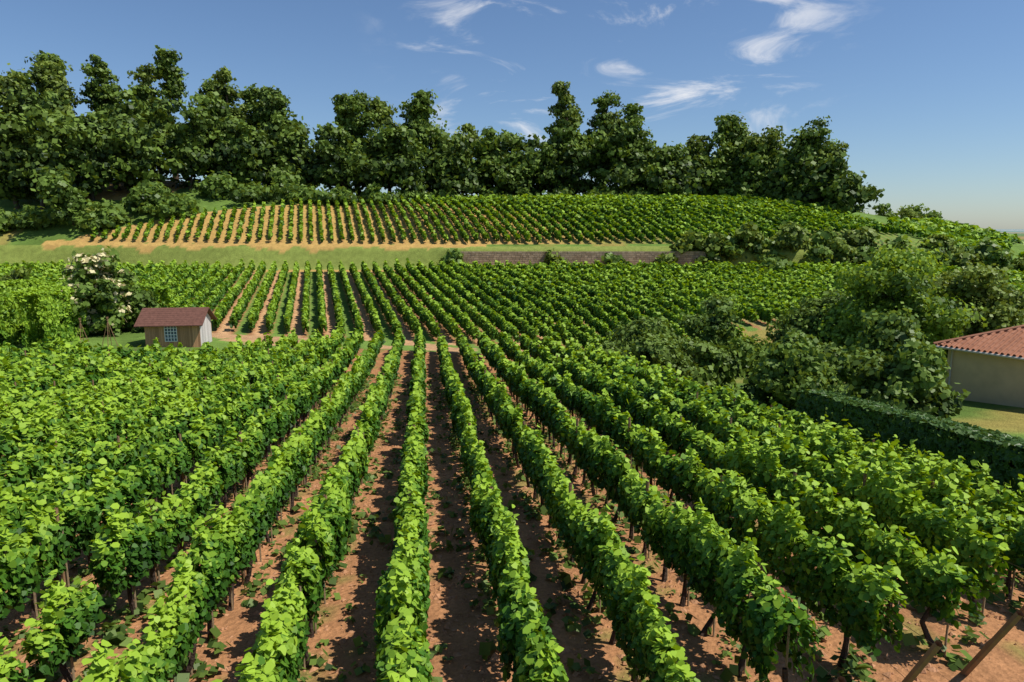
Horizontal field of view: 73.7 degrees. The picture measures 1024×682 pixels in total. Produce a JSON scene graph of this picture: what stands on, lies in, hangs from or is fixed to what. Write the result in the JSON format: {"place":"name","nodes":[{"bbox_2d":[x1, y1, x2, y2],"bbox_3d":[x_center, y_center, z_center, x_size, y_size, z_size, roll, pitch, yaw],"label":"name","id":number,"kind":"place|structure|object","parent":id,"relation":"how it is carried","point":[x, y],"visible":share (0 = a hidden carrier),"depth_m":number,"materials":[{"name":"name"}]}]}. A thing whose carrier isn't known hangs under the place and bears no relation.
{"place":"outdoors","nodes":[
{"label":"outdoors","id":0,"kind":"place"},
{"bbox_2d":[0,180,1023,681],"bbox_3d":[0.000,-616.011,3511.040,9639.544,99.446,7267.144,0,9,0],"label":"terrain","id":1,"kind":"structure","parent":0,"point":[54,242],"depth_m":17.34,"materials":[{"name":"brown soil"}]},
{"bbox_2d":[0,63,31,196],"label":"tall tree","id":2,"kind":"object","parent":1,"relation":"on","point":[13,79],"visible":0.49,"depth_m":115.43,"materials":[{"name":"green plant"}]},
{"bbox_2d":[0,109,42,208],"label":"tree","id":3,"kind":"object","parent":1,"relation":"on","point":[13,193],"visible":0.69,"depth_m":108.80,"materials":[{"name":"green plant"}]},
{"bbox_2d":[0,277,46,337],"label":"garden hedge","id":4,"kind":"object","parent":1,"relation":"on","point":[11,285],"visible":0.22,"depth_m":55.99,"materials":[{"name":"green plant"}]},
{"bbox_2d":[6,204,60,230],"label":"edge bush","id":5,"kind":"object","parent":1,"relation":"on","point":[30,216],"visible":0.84,"depth_m":104.80,"materials":[{"name":"green plant"}]},
{"bbox_2d":[0,121,75,209],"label":"tree","id":6,"kind":"object","parent":1,"relation":"on","point":[39,154],"visible":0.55,"depth_m":108.22,"materials":[{"name":"green plant"}]},
{"bbox_2d":[0,283,76,345],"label":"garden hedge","id":7,"kind":"object","parent":1,"relation":"on","point":[12,325],"visible":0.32,"depth_m":49.85,"materials":[{"name":"green plant"}]},
{"bbox_2d":[0,88,80,177],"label":"tree","id":8,"kind":"object","parent":1,"relation":"on","point":[32,103],"visible":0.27,"depth_m":112.65,"materials":[{"name":"green plant"}]},
{"bbox_2d":[22,60,81,121],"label":"tall tree","id":9,"kind":"object","parent":1,"relation":"on","point":[48,75],"visible":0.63,"depth_m":120.29,"materials":[{"name":"green plant"}]},
{"bbox_2d":[24,50,80,115],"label":"tall tree","id":10,"kind":"object","parent":1,"relation":"on","point":[46,56],"visible":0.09,"depth_m":124.91,"materials":[{"name":"green plant"}]},
{"bbox_2d":[20,283,91,348],"bbox_3d":[-34.604,-2.335,54.079,1.880,4.536,12.999,-2,9,-9],"label":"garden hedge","id":11,"kind":"object","parent":1,"relation":"on","point":[48,302],"visible":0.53,"depth_m":49.58,"materials":[{"name":"green plant"}]},
{"bbox_2d":[29,164,96,224],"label":"edge bush","id":12,"kind":"object","parent":1,"relation":"on","point":[62,197],"visible":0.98,"depth_m":103.68,"materials":[{"name":"green plant"}]},
{"bbox_2d":[33,111,132,200],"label":"tree","id":13,"kind":"object","parent":1,"relation":"on","point":[78,137],"visible":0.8,"depth_m":111.66,"materials":[{"name":"green plant"}]},
{"bbox_2d":[17,281,170,327],"bbox_3d":[-39.239,-3.262,60.756,17.983,4.346,2.286,1,9,7],"label":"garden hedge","id":14,"kind":"object","parent":1,"relation":"on","point":[161,293],"visible":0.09,"depth_m":60.11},
{"bbox_2d":[75,53,123,115],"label":"tall tree","id":15,"kind":"object","parent":1,"relation":"on","point":[103,96],"visible":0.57,"depth_m":128.29,"materials":[{"name":"green plant"}]},
{"bbox_2d":[59,245,142,335],"bbox_3d":[-33.505,-3.850,55.140,5.811,7.752,7.001,0,9,0],"label":"flowering tree","id":16,"kind":"object","parent":1,"relation":"on","point":[101,278],"visible":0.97,"depth_m":54.49,"materials":[{"name":"green plant"}]},
{"bbox_2d":[74,198,133,231],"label":"edge bush","id":17,"kind":"object","parent":1,"relation":"on","point":[105,218],"visible":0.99,"depth_m":104.87,"materials":[{"name":"green plant"}]},
{"bbox_2d":[66,89,167,190],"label":"tree","id":18,"kind":"object","parent":1,"relation":"on","point":[127,107],"visible":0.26,"depth_m":118.22,"materials":[{"name":"green plant"}]},
{"bbox_2d":[84,113,167,192],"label":"tree","id":19,"kind":"object","parent":1,"relation":"on","point":[135,158],"visible":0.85,"depth_m":113.89,"materials":[{"name":"green plant"}]},
{"bbox_2d":[117,289,168,332],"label":"bush","id":20,"kind":"object","parent":1,"relation":"on","point":[148,300],"visible":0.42,"depth_m":57.63,"materials":[{"name":"green plant"}]},
{"bbox_2d":[119,179,184,214],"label":"edge bush","id":21,"kind":"object","parent":1,"relation":"on","point":[146,192],"visible":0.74,"depth_m":110.10,"materials":[{"name":"green plant"}]},
{"bbox_2d":[127,63,180,169],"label":"tall tree","id":22,"kind":"object","parent":1,"relation":"on","point":[146,76],"visible":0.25,"depth_m":129.66,"materials":[{"name":"green plant"}]},
{"bbox_2d":[131,90,178,181],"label":"tree","id":23,"kind":"object","parent":1,"relation":"on","point":[156,109],"visible":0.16,"depth_m":124.12,"materials":[{"name":"green plant"}]},
{"bbox_2d":[152,45,188,178],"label":"tall tree","id":24,"kind":"object","parent":1,"relation":"on","point":[167,71],"visible":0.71,"depth_m":132.98,"materials":[{"name":"green plant"}]},
{"bbox_2d":[131,192,210,218],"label":"edge bush","id":25,"kind":"object","parent":1,"relation":"on","point":[176,206],"visible":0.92,"depth_m":109.44,"materials":[{"name":"green plant"}]},
{"bbox_2d":[134,307,216,346],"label":"shed","id":26,"kind":"structure","parent":1,"relation":"on","point":[187,327],"depth_m":51.09,"materials":[{"name":"brown wood"}]},
{"bbox_2d":[157,101,233,189],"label":"tree","id":27,"kind":"object","parent":1,"relation":"on","point":[189,140],"visible":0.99,"depth_m":120.42,"materials":[{"name":"green plant"}]},
{"bbox_2d":[169,91,249,178],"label":"tree","id":28,"kind":"object","parent":1,"relation":"on","point":[207,100],"visible":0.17,"depth_m":125.40,"materials":[{"name":"green plant"}]},
{"bbox_2d":[186,170,238,199],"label":"edge bush","id":29,"kind":"object","parent":1,"relation":"on","point":[216,186],"visible":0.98,"depth_m":118.20,"materials":[{"name":"green plant"}]},
{"bbox_2d":[210,66,251,132],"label":"tall tree","id":30,"kind":"object","parent":1,"relation":"on","point":[223,76],"visible":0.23,"depth_m":136.28,"materials":[{"name":"green plant"}]},
{"bbox_2d":[203,113,269,184],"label":"tree","id":31,"kind":"object","parent":1,"relation":"on","point":[242,153],"visible":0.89,"depth_m":123.44,"materials":[{"name":"green plant"}]},
{"bbox_2d":[225,178,269,202],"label":"edge bush","id":32,"kind":"object","parent":1,"relation":"on","point":[246,192],"visible":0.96,"depth_m":117.70,"materials":[{"name":"green plant"}]},
{"bbox_2d":[237,83,264,135],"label":"tall tree","id":33,"kind":"object","parent":1,"relation":"on","point":[250,98],"visible":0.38,"depth_m":140.82,"materials":[{"name":"green plant"}]},
{"bbox_2d":[238,108,303,185],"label":"tree","id":34,"kind":"object","parent":1,"relation":"on","point":[277,125],"visible":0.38,"depth_m":128.82,"materials":[{"name":"green plant"}]},
{"bbox_2d":[253,85,290,130],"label":"tall tree","id":35,"kind":"object","parent":1,"relation":"on","point":[273,99],"visible":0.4,"depth_m":137.18,"materials":[{"name":"green plant"}]},
{"bbox_2d":[255,170,310,200],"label":"edge bush","id":36,"kind":"object","parent":1,"relation":"on","point":[284,183],"visible":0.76,"depth_m":121.52,"materials":[{"name":"green plant"}]},
{"bbox_2d":[252,123,325,185],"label":"tree","id":37,"kind":"object","parent":1,"relation":"on","point":[296,149],"visible":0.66,"depth_m":127.61,"materials":[{"name":"green plant"}]},
{"bbox_2d":[273,183,329,204],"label":"edge bush","id":38,"kind":"object","parent":1,"relation":"on","point":[305,194],"visible":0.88,"depth_m":120.06,"materials":[{"name":"green plant"}]},
{"bbox_2d":[313,184,357,205],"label":"edge bush","id":39,"kind":"object","parent":1,"relation":"on","point":[339,194],"visible":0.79,"depth_m":121.85,"materials":[{"name":"green plant"}]},
{"bbox_2d":[331,92,364,144],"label":"tall tree","id":40,"kind":"object","parent":1,"relation":"on","point":[341,119],"visible":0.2,"depth_m":133.08,"materials":[{"name":"green plant"}]},
{"bbox_2d":[305,121,391,199],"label":"tree","id":41,"kind":"object","parent":1,"relation":"on","point":[330,149],"visible":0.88,"depth_m":125.21,"materials":[{"name":"green plant"}]},
{"bbox_2d":[335,89,385,194],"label":"tall tree","id":42,"kind":"object","parent":1,"relation":"on","point":[357,103],"visible":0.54,"depth_m":131.87,"materials":[{"name":"green plant"}]},
{"bbox_2d":[357,181,399,203],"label":"edge bush","id":43,"kind":"object","parent":1,"relation":"on","point":[373,192],"visible":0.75,"depth_m":125.65,"materials":[{"name":"green plant"}]},
{"bbox_2d":[345,124,413,192],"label":"tree","id":44,"kind":"object","parent":1,"relation":"on","point":[381,141],"visible":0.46,"depth_m":128.76,"materials":[{"name":"green plant"}]},
{"bbox_2d":[366,95,409,191],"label":"tall tree","id":45,"kind":"object","parent":1,"relation":"on","point":[378,106],"visible":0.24,"depth_m":133.70,"materials":[{"name":"green plant"}]},
{"bbox_2d":[371,124,431,193],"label":"tree","id":46,"kind":"object","parent":1,"relation":"on","point":[405,160],"visible":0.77,"depth_m":129.34,"materials":[{"name":"green plant"}]},
{"bbox_2d":[398,89,442,171],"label":"tall tree","id":47,"kind":"object","parent":1,"relation":"on","point":[418,108],"visible":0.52,"depth_m":136.15,"materials":[{"name":"green plant"}]},
{"bbox_2d":[412,115,448,193],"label":"tree","id":48,"kind":"object","parent":1,"relation":"on","point":[429,182],"visible":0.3,"depth_m":135.94,"materials":[{"name":"green plant"}]},
{"bbox_2d":[0,321,869,457],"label":"vines","id":49,"kind":"object","parent":1,"relation":"on","point":[34,411],"visible":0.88,"depth_m":29.06,"materials":[{"name":"green plant"}]},
{"bbox_2d":[428,127,491,195],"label":"tree","id":50,"kind":"object","parent":1,"relation":"on","point":[459,175],"visible":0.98,"depth_m":135.61,"materials":[{"name":"green plant"}]},
{"bbox_2d":[90,192,905,243],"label":"vines","id":51,"kind":"object","parent":1,"relation":"on","point":[641,213],"visible":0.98,"depth_m":111.08,"materials":[{"name":"green plant"}]},
{"bbox_2d":[469,140,526,190],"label":"tree","id":52,"kind":"object","parent":1,"relation":"on","point":[485,178],"visible":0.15,"depth_m":140.69,"materials":[{"name":"green plant"}]},
{"bbox_2d":[470,126,535,194],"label":"tree","id":53,"kind":"object","parent":1,"relation":"on","point":[499,174],"visible":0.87,"depth_m":138.37,"materials":[{"name":"green plant"}]},
{"bbox_2d":[0,257,1023,348],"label":"vines","id":54,"kind":"object","parent":1,"relation":"on","point":[545,299],"visible":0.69,"depth_m":74.38,"materials":[{"name":"green plant"}]},
{"bbox_2d":[0,334,1023,681],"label":"vine trunks","id":55,"kind":"object","parent":1,"relation":"on","point":[910,676],"visible":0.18,"depth_m":11.70,"materials":[{"name":"brown wood"}]},
{"bbox_2d":[0,387,1023,681],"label":"vines","id":56,"kind":"object","parent":55,"relation":"attached to","point":[958,535],"visible":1,"depth_m":11.24,"materials":[{"name":"green plant"}]},
{"bbox_2d":[1,392,1023,681],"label":"soil clods","id":57,"kind":"object","parent":1,"relation":"on","point":[495,656],"visible":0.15,"depth_m":11.40,"materials":[{"name":"brown soil"}]},
{"bbox_2d":[1,372,1023,681],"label":"grass tufts","id":58,"kind":"object","parent":1,"relation":"on","point":[115,632],"visible":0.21,"depth_m":11.94,"materials":[{"name":"green plant"}]},
{"bbox_2d":[500,133,564,195],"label":"tree","id":59,"kind":"object","parent":1,"relation":"on","point":[545,150],"visible":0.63,"depth_m":139.23,"materials":[{"name":"green plant"}]},
{"bbox_2d":[527,122,599,192],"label":"tree","id":60,"kind":"object","parent":1,"relation":"on","point":[576,155],"visible":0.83,"depth_m":139.50,"materials":[{"name":"green plant"}]},
{"bbox_2d":[547,81,583,193],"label":"tall tree","id":61,"kind":"object","parent":1,"relation":"on","point":[563,106],"visible":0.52,"depth_m":141.89,"materials":[{"name":"green plant"}]},
{"bbox_2d":[558,133,609,195],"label":"tree","id":62,"kind":"object","parent":1,"relation":"on","point":[585,185],"visible":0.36,"depth_m":143.53,"materials":[{"name":"green plant"}]},
{"bbox_2d":[457,251,719,267],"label":"stone retaining wall","id":63,"kind":"structure","parent":1,"relation":"on","point":[534,257],"depth_m":98.76,"materials":[{"name":"grey stone"}]},
{"bbox_2d":[585,90,623,185],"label":"tall tree","id":64,"kind":"object","parent":1,"relation":"on","point":[603,104],"visible":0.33,"depth_m":143.41,"materials":[{"name":"green plant"}]},
{"bbox_2d":[589,117,647,195],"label":"tree","id":65,"kind":"object","parent":1,"relation":"on","point":[612,143],"visible":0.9,"depth_m":138.27,"materials":[{"name":"green plant"}]},
{"bbox_2d":[618,103,659,193],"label":"tall tree","id":66,"kind":"object","parent":1,"relation":"on","point":[634,117],"visible":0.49,"depth_m":139.49,"materials":[{"name":"green plant"}]},
{"bbox_2d":[605,316,700,367],"bbox_3d":[10.765,0.822,50.735,7.946,5.434,7.713,0,9,0],"label":"bush","id":67,"kind":"object","parent":1,"relation":"on","point":[637,327],"visible":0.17,"depth_m":50.13,"materials":[{"name":"green plant"}]},
{"bbox_2d":[617,330,692,378],"bbox_3d":[9.836,1.315,46.924,5.665,4.041,4.583,5,11,29],"label":"bush","id":68,"kind":"object","parent":1,"relation":"on","point":[660,349],"visible":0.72,"depth_m":46.07,"materials":[{"name":"green plant"}]},
{"bbox_2d":[629,140,693,193],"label":"tree","id":69,"kind":"object","parent":1,"relation":"on","point":[675,155],"visible":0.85,"depth_m":137.68,"materials":[{"name":"green plant"}]},
{"bbox_2d":[660,154,710,195],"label":"tree","id":70,"kind":"object","parent":1,"relation":"on","point":[696,167],"visible":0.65,"depth_m":136.81,"materials":[{"name":"green plant"}]},
{"bbox_2d":[668,229,703,254],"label":"bush","id":71,"kind":"object","parent":1,"relation":"on","point":[689,240],"visible":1,"depth_m":97.96,"materials":[{"name":"green plant"}]},
{"bbox_2d":[682,134,717,164],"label":"tall tree","id":72,"kind":"object","parent":1,"relation":"on","point":[698,145],"visible":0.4,"depth_m":141.49,"materials":[{"name":"green plant"}]},
{"bbox_2d":[676,292,739,347],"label":"bush","id":73,"kind":"object","parent":1,"relation":"on","point":[720,307],"visible":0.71,"depth_m":52.28,"materials":[{"name":"green plant"}]},
{"bbox_2d":[679,339,744,393],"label":"bush","id":74,"kind":"object","parent":1,"relation":"on","point":[712,365],"visible":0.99,"depth_m":41.30,"materials":[{"name":"green plant"}]},
{"bbox_2d":[697,232,728,255],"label":"bush","id":75,"kind":"object","parent":1,"relation":"on","point":[715,240],"visible":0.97,"depth_m":97.69,"materials":[{"name":"green plant"}]},
{"bbox_2d":[690,141,743,192],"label":"tree","id":76,"kind":"object","parent":1,"relation":"on","point":[717,173],"visible":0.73,"depth_m":136.54,"materials":[{"name":"green plant"}]},
{"bbox_2d":[708,110,748,181],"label":"tall tree","id":77,"kind":"object","parent":1,"relation":"on","point":[731,129],"visible":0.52,"depth_m":139.68,"materials":[{"name":"green plant"}]},
{"bbox_2d":[718,232,743,261],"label":"bush","id":78,"kind":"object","parent":1,"relation":"on","point":[733,250],"depth_m":97.50,"materials":[{"name":"green plant"}]},
{"bbox_2d":[716,146,776,194],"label":"tree","id":79,"kind":"object","parent":1,"relation":"on","point":[743,175],"visible":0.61,"depth_m":132.53,"materials":[{"name":"green plant"}]},
{"bbox_2d":[733,221,763,250],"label":"bush","id":80,"kind":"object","parent":1,"relation":"on","point":[748,232],"depth_m":97.57,"materials":[{"name":"green plant"}]},
{"bbox_2d":[727,334,772,376],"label":"bush","id":81,"kind":"object","parent":1,"relation":"on","point":[749,349],"visible":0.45,"depth_m":48.19,"materials":[{"name":"green plant"}]},
{"bbox_2d":[737,125,783,170],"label":"tall tree","id":82,"kind":"object","parent":1,"relation":"on","point":[768,141],"visible":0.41,"depth_m":132.45,"materials":[{"name":"green plant"}]},
{"bbox_2d":[748,154,786,193],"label":"tree","id":83,"kind":"object","parent":1,"relation":"on","point":[768,176],"visible":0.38,"depth_m":130.77,"materials":[{"name":"green plant"}]},
{"bbox_2d":[759,150,820,198],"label":"tree","id":84,"kind":"object","parent":1,"relation":"on","point":[797,176],"visible":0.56,"depth_m":125.33,"materials":[{"name":"green plant"}]},
{"bbox_2d":[772,221,808,250],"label":"bush","id":85,"kind":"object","parent":1,"relation":"on","point":[790,238],"depth_m":97.96,"materials":[{"name":"green plant"}]},
{"bbox_2d":[739,328,844,409],"bbox_3d":[15.117,1.977,36.316,5.420,5.028,5.881,0,9,0],"label":"bush","id":86,"kind":"object","parent":1,"relation":"on","point":[787,371],"visible":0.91,"depth_m":36.10,"materials":[{"name":"green plant"}]},
{"bbox_2d":[783,154,827,204],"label":"tree","id":87,"kind":"object","parent":1,"relation":"on","point":[794,191],"visible":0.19,"depth_m":123.39,"materials":[{"name":"green plant"}]},
{"bbox_2d":[776,115,843,187],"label":"tall tree","id":88,"kind":"object","parent":1,"relation":"on","point":[809,139],"visible":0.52,"depth_m":124.52,"materials":[{"name":"green plant"}]},
{"bbox_2d":[765,289,861,344],"bbox_3d":[23.330,-0.180,52.404,7.376,7.748,6.861,2,10,15],"label":"bush","id":89,"kind":"object","parent":1,"relation":"on","point":[804,316],"visible":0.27,"depth_m":51.47,"materials":[{"name":"green plant"}]},
{"bbox_2d":[801,242,833,264],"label":"bush","id":90,"kind":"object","parent":1,"relation":"on","point":[815,254],"depth_m":97.58,"materials":[{"name":"green plant"}]},
{"bbox_2d":[809,227,844,247],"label":"bush","id":91,"kind":"object","parent":1,"relation":"on","point":[826,238],"visible":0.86,"depth_m":99.95,"materials":[{"name":"green plant"}]},
{"bbox_2d":[815,341,849,384],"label":"bush","id":92,"kind":"object","parent":1,"relation":"on","point":[829,347],"visible":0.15,"depth_m":42.86,"materials":[{"name":"green plant"}]},
{"bbox_2d":[799,152,884,214],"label":"tree","id":93,"kind":"object","parent":1,"relation":"on","point":[835,183],"visible":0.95,"depth_m":118.34,"materials":[{"name":"green plant"}]},
{"bbox_2d":[830,237,863,264],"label":"bush","id":94,"kind":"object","parent":1,"relation":"on","point":[843,250],"depth_m":97.29,"materials":[{"name":"green plant"}]},
{"bbox_2d":[835,226,883,248],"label":"bush","id":95,"kind":"object","parent":1,"relation":"on","point":[862,236],"visible":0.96,"depth_m":101.67,"materials":[{"name":"green plant"}]},
{"bbox_2d":[825,308,924,389],"bbox_3d":[20.190,0.877,37.032,6.520,5.485,4.773,-8,12,-40],"label":"bush","id":96,"kind":"object","parent":1,"relation":"on","point":[884,332],"visible":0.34,"depth_m":36.39,"materials":[{"name":"green plant"}]},
{"bbox_2d":[811,234,986,369],"bbox_3d":[26.527,-1.945,47.723,11.062,10.885,10.615,0,9,0],"label":"tree","id":97,"kind":"object","parent":1,"relation":"on","point":[895,282],"visible":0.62,"depth_m":45.83,"materials":[{"name":"green plant"}]},
{"bbox_2d":[837,337,970,424],"bbox_3d":[18.451,2.285,32.091,6.320,5.139,4.599,0,9,0],"label":"bush","id":98,"kind":"object","parent":1,"relation":"on","point":[904,377],"visible":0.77,"depth_m":31.17,"materials":[{"name":"green plant"}]},
{"bbox_2d":[796,389,1023,497],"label":"clipped hedge","id":99,"kind":"object","parent":1,"relation":"on","point":[999,453],"visible":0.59,"depth_m":19.90,"materials":[{"name":"green plant"}]},
{"bbox_2d":[917,234,964,253],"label":"bush","id":100,"kind":"object","parent":1,"relation":"on","point":[943,240],"visible":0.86,"depth_m":101.78,"materials":[{"name":"green plant"}]},
{"bbox_2d":[886,216,1023,258],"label":"vines","id":101,"kind":"object","parent":1,"relation":"on","point":[973,234],"visible":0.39,"depth_m":126.58,"materials":[{"name":"green plant"}]},
{"bbox_2d":[946,249,985,266],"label":"bush","id":102,"kind":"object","parent":1,"relation":"on","point":[960,257],"depth_m":94.21,"materials":[{"name":"green plant"}]},
{"bbox_2d":[923,260,1023,364],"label":"tree","id":103,"kind":"object","parent":1,"relation":"on","point":[969,284],"visible":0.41,"depth_m":48.61,"materials":[{"name":"green plant"}]},
{"bbox_2d":[933,324,1023,407],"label":"house","id":104,"kind":"structure","parent":1,"relation":"on","point":[987,367],"depth_m":37.22,"materials":[{"name":"paint"}]},
{"bbox_2d":[965,236,1002,260],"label":"bush","id":105,"kind":"object","parent":1,"relation":"on","point":[986,245],"visible":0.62,"depth_m":98.32,"materials":[{"name":"green plant"}]},
{"bbox_2d":[979,248,1020,269],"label":"bush","id":106,"kind":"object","parent":1,"relation":"on","point":[1002,257],"depth_m":93.06,"materials":[{"name":"green plant"}]},
{"bbox_2d":[0,0,1023,228],"label":"sky","id":107,"kind":"structure","parent":0,"point":[926,97],"materials":[{"name":"blue"}]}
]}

